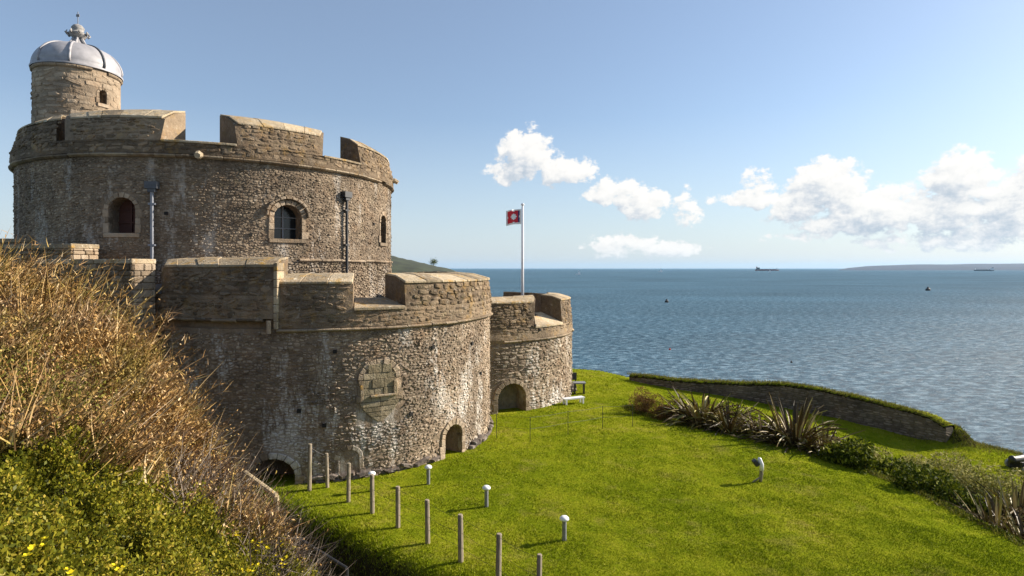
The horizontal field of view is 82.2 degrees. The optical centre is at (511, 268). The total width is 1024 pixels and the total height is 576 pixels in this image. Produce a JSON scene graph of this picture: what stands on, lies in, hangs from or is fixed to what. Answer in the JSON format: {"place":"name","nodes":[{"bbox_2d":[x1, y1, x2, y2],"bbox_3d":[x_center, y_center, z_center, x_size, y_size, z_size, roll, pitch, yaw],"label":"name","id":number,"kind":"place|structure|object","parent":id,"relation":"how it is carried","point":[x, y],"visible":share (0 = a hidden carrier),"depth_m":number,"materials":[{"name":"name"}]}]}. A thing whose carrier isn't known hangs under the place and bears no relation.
{"place":"outdoors","nodes":[
{"label":"outdoors","id":0,"kind":"place"},
{"bbox_2d":[0,356,287,575],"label":"bank","id":1,"kind":"structure","parent":0,"point":[3,460],"depth_m":5.38,"materials":[{"name":"green plant"}]},
{"bbox_2d":[0,229,233,429],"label":"arching branches","id":2,"kind":"object","parent":1,"relation":"on","point":[11,267],"visible":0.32,"depth_m":8.37,"materials":[{"name":"brown plant"}]},
{"bbox_2d":[0,281,236,497],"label":"olive leaves","id":3,"kind":"object","parent":1,"relation":"on","point":[37,388],"visible":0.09,"depth_m":6.07,"materials":[{"name":"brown plant"}]},
{"bbox_2d":[0,395,324,575],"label":"leafy scrub","id":4,"kind":"object","parent":1,"relation":"on","point":[25,522],"visible":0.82,"depth_m":4.89,"materials":[{"name":"green plant"}]},
{"bbox_2d":[23,531,316,575],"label":"yellow flowers","id":5,"kind":"object","parent":4,"relation":"on","point":[70,571],"visible":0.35,"depth_m":3.94,"materials":[{"name":"yellow plant"}]},
{"bbox_2d":[0,233,337,575],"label":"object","id":6,"kind":"object","parent":1,"relation":"on","point":[132,453],"depth_m":6.85,"materials":[{"name":"brown plant"}]},
{"bbox_2d":[145,407,356,575],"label":"bare twigs","id":7,"kind":"object","parent":1,"relation":"on","point":[220,475],"visible":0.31,"depth_m":6.83,"materials":[{"name":"brown plant"}]},
{"bbox_2d":[243,470,278,510],"bbox_3d":[-3.767,3.770,8.796,0.658,1.415,0.083,0,0,19],"label":"handrail","id":8,"kind":"object","parent":1,"relation":"on","point":[270,489],"visible":0.26,"depth_m":8.75,"materials":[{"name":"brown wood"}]},
{"bbox_2d":[297,538,348,575],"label":"handrail","id":9,"kind":"object","parent":1,"relation":"on","point":[340,564],"visible":0.58,"depth_m":9.87,"materials":[{"name":"metal"}]},
{"bbox_2d":[294,528,374,575],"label":"ivy","id":10,"kind":"object","parent":1,"relation":"on","point":[342,560],"visible":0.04,"depth_m":14.19,"materials":[{"name":"green plant"}]},
{"bbox_2d":[391,256,455,272],"bbox_3d":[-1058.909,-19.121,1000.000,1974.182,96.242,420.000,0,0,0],"label":"hill","id":11,"kind":"structure","parent":0,"point":[400,265],"depth_m":897.15,"materials":[{"name":"green plant"}]},
{"bbox_2d":[429,257,437,264],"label":"hill tree","id":12,"kind":"object","parent":11,"relation":"on","point":[433,261],"visible":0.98,"depth_m":998.74,"materials":[{"name":"green plant"}]},
{"bbox_2d":[0,0,1023,267],"label":"sky","id":13,"kind":"structure","parent":0,"point":[627,133],"materials":[{"name":"blue"}]},
{"bbox_2d":[251,368,1023,575],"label":"lawn","id":14,"kind":"structure","parent":0,"point":[368,569],"depth_m":16.65,"materials":[{"name":"green plant"}]},
{"bbox_2d":[8,109,398,297],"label":"round keep","id":15,"kind":"structure","parent":14,"relation":"on","point":[249,187],"depth_m":23.05,"materials":[{"name":"stone"}]},
{"bbox_2d":[0,238,34,266],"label":"gate parapet","id":16,"kind":"structure","parent":15,"relation":"attached to","point":[12,241],"depth_m":22.69,"materials":[{"name":"stone"}]},
{"bbox_2d":[4,243,98,280],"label":"gate parapet","id":17,"kind":"structure","parent":15,"relation":"attached to","point":[83,251],"depth_m":20.61,"materials":[{"name":"stone"}]},
{"bbox_2d":[28,12,123,122],"bbox_3d":[-20.819,-8.300,28.135,3.660,8.000,3.660,0,0,0],"label":"stair turret","id":18,"kind":"object","parent":15,"relation":"on","point":[76,73],"visible":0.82,"depth_m":26.75,"materials":[{"name":"stone"}]},
{"bbox_2d":[118,200,134,232],"bbox_3d":[-14.758,-2.005,22.785,1.000,1.350,0.110,0,0,-1],"label":"window","id":19,"kind":"structure","parent":15,"relation":"in","point":[126,222],"depth_m":22.79,"materials":[{"name":"brown wood"}]},
{"bbox_2d":[144,181,159,258],"bbox_3d":[-13.578,-1.349,22.123,0.440,3.832,0.260,0,0,-9],"label":"drainpipe","id":20,"kind":"object","parent":15,"relation":"attached to","point":[151,187],"visible":0.88,"depth_m":22.06,"materials":[{"name":"grey metal"}]},
{"bbox_2d":[274,206,295,238],"bbox_3d":[-9.703,-1.915,24.781,1.150,1.410,0.110,0,0,-42],"label":"window","id":21,"kind":"structure","parent":15,"relation":"in","point":[284,218],"depth_m":24.86,"materials":[{"name":"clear glass"}]},
{"bbox_2d":[341,191,351,272],"bbox_3d":[-7.437,-1.589,26.415,0.260,3.709,0.440,0,0,29],"label":"drainpipe","id":22,"kind":"object","parent":15,"relation":"attached to","point":[346,195],"visible":0.88,"depth_m":26.37,"materials":[{"name":"metal"}]},
{"bbox_2d":[152,257,493,486],"bbox_3d":[-7.678,5.054,25.021,13.798,10.892,13.965,0,0,0],"label":"front bastion","id":23,"kind":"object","parent":14,"relation":"on","point":[396,377],"visible":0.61,"depth_m":18.80,"materials":[{"name":"stone"}]},
{"bbox_2d":[31,259,155,344],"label":"stone wall","id":24,"kind":"structure","parent":23,"relation":"on","point":[139,269],"depth_m":18.80,"materials":[{"name":"stone"}]},
{"bbox_2d":[307,443,541,575],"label":"post fence","id":25,"kind":"object","parent":14,"relation":"on","point":[499,539],"visible":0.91,"depth_m":14.41,"materials":[{"name":"grey wood"}]},
{"bbox_2d":[424,465,431,484],"bbox_3d":[-2.608,6.450,18.272,0.240,0.650,0.236,0,0,0],"label":"bollard light","id":26,"kind":"object","parent":14,"relation":"on","point":[428,467],"visible":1,"depth_m":18.22,"materials":[{"name":"grey metal"}]},
{"bbox_2d":[482,485,489,506],"bbox_3d":[-0.719,6.421,16.477,0.240,0.650,0.236,0,0,0],"label":"bollard light","id":27,"kind":"object","parent":14,"relation":"on","point":[485,488],"visible":1,"depth_m":16.43,"materials":[{"name":"grey metal"}]},
{"bbox_2d":[489,292,576,414],"bbox_3d":[-3.126,5.955,34.341,14.022,9.090,13.655,0,0,0],"label":"bastion","id":28,"kind":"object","parent":14,"relation":"on","point":[531,362],"visible":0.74,"depth_m":29.27,"materials":[{"name":"stone"}]},
{"bbox_2d":[521,203,523,295],"bbox_3d":[0.600,-0.185,33.000,0.340,6.970,0.340,0,0,0],"label":"flagpole","id":29,"kind":"object","parent":28,"relation":"on","point":[522,261],"visible":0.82,"depth_m":32.95,"materials":[{"name":"metal"}]},
{"bbox_2d":[506,209,520,225],"bbox_3d":[0.078,-2.860,32.981,0.843,0.940,0.201,0,0,10],"label":"flag","id":30,"kind":"object","parent":29,"relation":"attached to","point":[513,216],"visible":1,"depth_m":33.01,"materials":[{"name":"red fabric"}]},
{"bbox_2d":[559,515,568,540],"bbox_3d":[1.280,6.386,14.371,0.240,0.650,0.236,0,0,0],"label":"bollard light","id":31,"kind":"object","parent":14,"relation":"on","point":[564,519],"visible":0.98,"depth_m":14.32,"materials":[{"name":"grey metal"}]},
{"bbox_2d":[496,404,632,437],"bbox_3d":[2.454,6.448,24.272,6.223,1.143,0.914,0,0,-19],"label":"wire fence","id":32,"kind":"object","parent":14,"relation":"on","point":[568,422],"visible":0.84,"depth_m":24.79,"materials":[{"name":"metal"}]},
{"bbox_2d":[562,396,584,404],"bbox_3d":[3.198,6.902,30.589,1.200,0.340,0.360,0,0,-25],"label":"bench","id":33,"kind":"object","parent":14,"relation":"on","point":[565,399],"visible":1,"depth_m":30.56,"materials":[{"name":"paint"}]},
{"bbox_2d":[572,373,576,380],"bbox_3d":[3.576,6.628,34.126,0.360,1.120,0.095,0,0,0],"label":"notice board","id":34,"kind":"object","parent":14,"relation":"on","point":[574,376],"visible":0.36,"depth_m":34.08,"materials":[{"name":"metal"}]},
{"bbox_2d":[573,381,585,393],"bbox_3d":[3.818,6.809,33.328,0.700,0.680,0.500,0,0,0],"label":"picnic table","id":35,"kind":"object","parent":14,"relation":"on","point":[579,382],"visible":1,"depth_m":33.16,"materials":[{"name":"grey metal"}]},
{"bbox_2d":[628,386,663,413],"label":"shrub","id":36,"kind":"object","parent":14,"relation":"on","point":[646,405],"visible":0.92,"depth_m":28.73,"materials":[{"name":"brown plant"}]},
{"bbox_2d":[651,399,682,419],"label":"shrub","id":37,"kind":"object","parent":14,"relation":"on","point":[662,415],"visible":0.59,"depth_m":27.75,"materials":[{"name":"green plant"}]},
{"bbox_2d":[647,381,748,432],"bbox_3d":[8.579,7.219,27.188,4.722,3.603,5.081,0,0,-45],"label":"flax plant","id":38,"kind":"object","parent":14,"relation":"on","point":[691,408],"visible":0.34,"depth_m":26.75,"materials":[{"name":"green plant"}]},
{"bbox_2d":[686,401,745,429],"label":"shrub","id":39,"kind":"object","parent":14,"relation":"on","point":[729,402],"visible":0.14,"depth_m":26.34,"materials":[{"name":"green plant"}]},
{"bbox_2d":[685,398,764,434],"bbox_3d":[9.432,6.977,25.791,3.528,2.521,3.592,0,0,0],"label":"flax plant","id":40,"kind":"object","parent":14,"relation":"on","point":[725,423],"visible":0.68,"depth_m":25.49,"materials":[{"name":"green plant"}]},
{"bbox_2d":[731,419,775,439],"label":"shrub","id":41,"kind":"object","parent":14,"relation":"on","point":[755,422],"visible":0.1,"depth_m":25.09,"materials":[{"name":"green plant"}]},
{"bbox_2d":[751,457,763,481],"bbox_3d":[7.779,6.402,18.601,0.378,0.832,0.200,0,0,0],"label":"floodlight","id":42,"kind":"object","parent":14,"relation":"on","point":[759,463],"visible":0.99,"depth_m":18.55,"materials":[{"name":"white metal"}]},
{"bbox_2d":[731,404,788,444],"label":"flax plant","id":43,"kind":"object","parent":14,"relation":"on","point":[751,426],"visible":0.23,"depth_m":24.70,"materials":[{"name":"green plant"}]},
{"bbox_2d":[629,374,954,441],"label":"garden wall","id":44,"kind":"structure","parent":14,"relation":"on","point":[878,414],"depth_m":31.56,"materials":[{"name":"stone"}]},
{"bbox_2d":[719,393,864,458],"bbox_3d":[11.492,7.007,23.428,4.827,3.718,5.045,0,0,-18],"label":"flax plant","id":45,"kind":"object","parent":14,"relation":"on","point":[797,423],"visible":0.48,"depth_m":23.34,"materials":[{"name":"green plant"}]},
{"bbox_2d":[765,427,840,447],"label":"shrub","id":46,"kind":"object","parent":14,"relation":"on","point":[784,430],"visible":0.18,"depth_m":23.31,"materials":[{"name":"green plant"}]},
{"bbox_2d":[789,417,849,457],"bbox_3d":[12.043,7.030,22.464,3.178,2.434,3.175,0,0,0],"label":"flax plant","id":47,"kind":"object","parent":14,"relation":"on","point":[813,450],"visible":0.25,"depth_m":22.62,"materials":[{"name":"green plant"}]},
{"bbox_2d":[622,372,1023,545],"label":"rough grass","id":48,"kind":"structure","parent":14,"relation":"on","point":[984,445],"depth_m":27.69,"materials":[{"name":"green plant"}]},
{"bbox_2d":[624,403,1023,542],"bbox_3d":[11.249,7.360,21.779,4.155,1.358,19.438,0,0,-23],"label":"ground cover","id":49,"kind":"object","parent":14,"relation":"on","point":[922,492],"visible":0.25,"depth_m":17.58,"materials":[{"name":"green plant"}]},
{"bbox_2d":[815,435,879,470],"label":"shrub","id":50,"kind":"object","parent":14,"relation":"on","point":[844,455],"visible":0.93,"depth_m":20.89,"materials":[{"name":"green plant"}]},
{"bbox_2d":[834,443,907,473],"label":"shrub","id":51,"kind":"object","parent":14,"relation":"on","point":[882,465],"visible":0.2,"depth_m":20.59,"materials":[{"name":"green plant"}]},
{"bbox_2d":[872,455,925,477],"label":"shrub","id":52,"kind":"object","parent":14,"relation":"on","point":[888,472],"visible":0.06,"depth_m":20.27,"materials":[{"name":"green plant"}]},
{"bbox_2d":[862,445,948,474],"bbox_3d":[14.906,7.411,22.303,3.673,1.442,2.145,0,0,0],"label":"herb clump","id":53,"kind":"object","parent":14,"relation":"on","point":[907,458],"visible":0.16,"depth_m":22.23,"materials":[{"name":"green plant"}]},
{"bbox_2d":[890,461,963,497],"bbox_3d":[13.035,6.916,18.790,2.172,1.552,1.712,0,0,0],"label":"shrub","id":54,"kind":"object","parent":14,"relation":"on","point":[910,477],"visible":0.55,"depth_m":18.50,"materials":[{"name":"green plant"}]},
{"bbox_2d":[916,460,956,498],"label":"shrub","id":55,"kind":"object","parent":14,"relation":"on","point":[936,470],"visible":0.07,"depth_m":19.63,"materials":[{"name":"green plant"}]},
{"bbox_2d":[901,451,979,477],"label":"herb clump","id":56,"kind":"object","parent":14,"relation":"on","point":[941,454],"visible":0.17,"depth_m":22.66,"materials":[{"name":"green plant"}]},
{"bbox_2d":[913,455,979,492],"bbox_3d":[15.737,7.514,20.846,2.179,1.410,2.541,0,0,0],"label":"herb clump","id":57,"kind":"object","parent":14,"relation":"on","point":[948,465],"visible":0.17,"depth_m":21.24,"materials":[{"name":"green plant"}]},
{"bbox_2d":[931,478,988,516],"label":"shrub","id":58,"kind":"object","parent":14,"relation":"on","point":[965,497],"visible":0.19,"depth_m":17.81,"materials":[{"name":"green plant"}]},
{"bbox_2d":[947,459,1011,506],"bbox_3d":[15.774,7.388,19.801,2.149,1.701,1.976,0,0,0],"label":"herb clump","id":59,"kind":"object","parent":14,"relation":"on","point":[978,479],"visible":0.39,"depth_m":19.82,"materials":[{"name":"green plant"}]},
{"bbox_2d":[939,485,1023,539],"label":"flax plant","id":60,"kind":"object","parent":14,"relation":"on","point":[997,511],"visible":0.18,"depth_m":16.68,"materials":[{"name":"green plant"}]},
{"bbox_2d":[964,474,1023,525],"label":"flax plant","id":61,"kind":"object","parent":14,"relation":"on","point":[1016,499],"visible":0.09,"depth_m":17.94,"materials":[{"name":"green plant"}]},
{"bbox_2d":[969,500,1023,538],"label":"flax plant","id":62,"kind":"object","parent":14,"relation":"on","point":[1015,527],"visible":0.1,"depth_m":16.09,"materials":[{"name":"green plant"}]},
{"bbox_2d":[976,503,1023,528],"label":"shrub","id":63,"kind":"object","parent":14,"relation":"on","point":[1013,513],"visible":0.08,"depth_m":17.26,"materials":[{"name":"green plant"}]},
{"bbox_2d":[980,467,1023,508],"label":"herb clump","id":64,"kind":"object","parent":14,"relation":"on","point":[1008,480],"visible":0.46,"depth_m":19.05,"materials":[{"name":"green plant"}]},
{"bbox_2d":[1004,454,1023,472],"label":"cannon","id":65,"kind":"object","parent":14,"relation":"on","point":[1014,461],"visible":0.98,"depth_m":24.31,"materials":[{"name":"metal"}]},
{"bbox_2d":[448,268,1023,453],"bbox_3d":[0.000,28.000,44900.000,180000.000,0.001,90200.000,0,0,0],"label":"sea","id":66,"kind":"structure","parent":0,"point":[949,347],"depth_m":268.27,"materials":[{"name":"liquid"}]},
{"bbox_2d":[755,267,778,270],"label":"cargo ship","id":67,"kind":"object","parent":66,"relation":"on","point":[757,269],"visible":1,"depth_m":6488.21},
{"bbox_2d":[974,267,993,270],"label":"cargo ship","id":68,"kind":"object","parent":66,"relation":"on","point":[992,269],"visible":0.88,"depth_m":5988.45},
{"bbox_2d":[840,263,1023,269],"bbox_3d":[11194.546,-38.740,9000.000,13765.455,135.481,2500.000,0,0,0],"label":"headland","id":69,"kind":"structure","parent":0,"point":[1017,266],"depth_m":8079.11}
]}

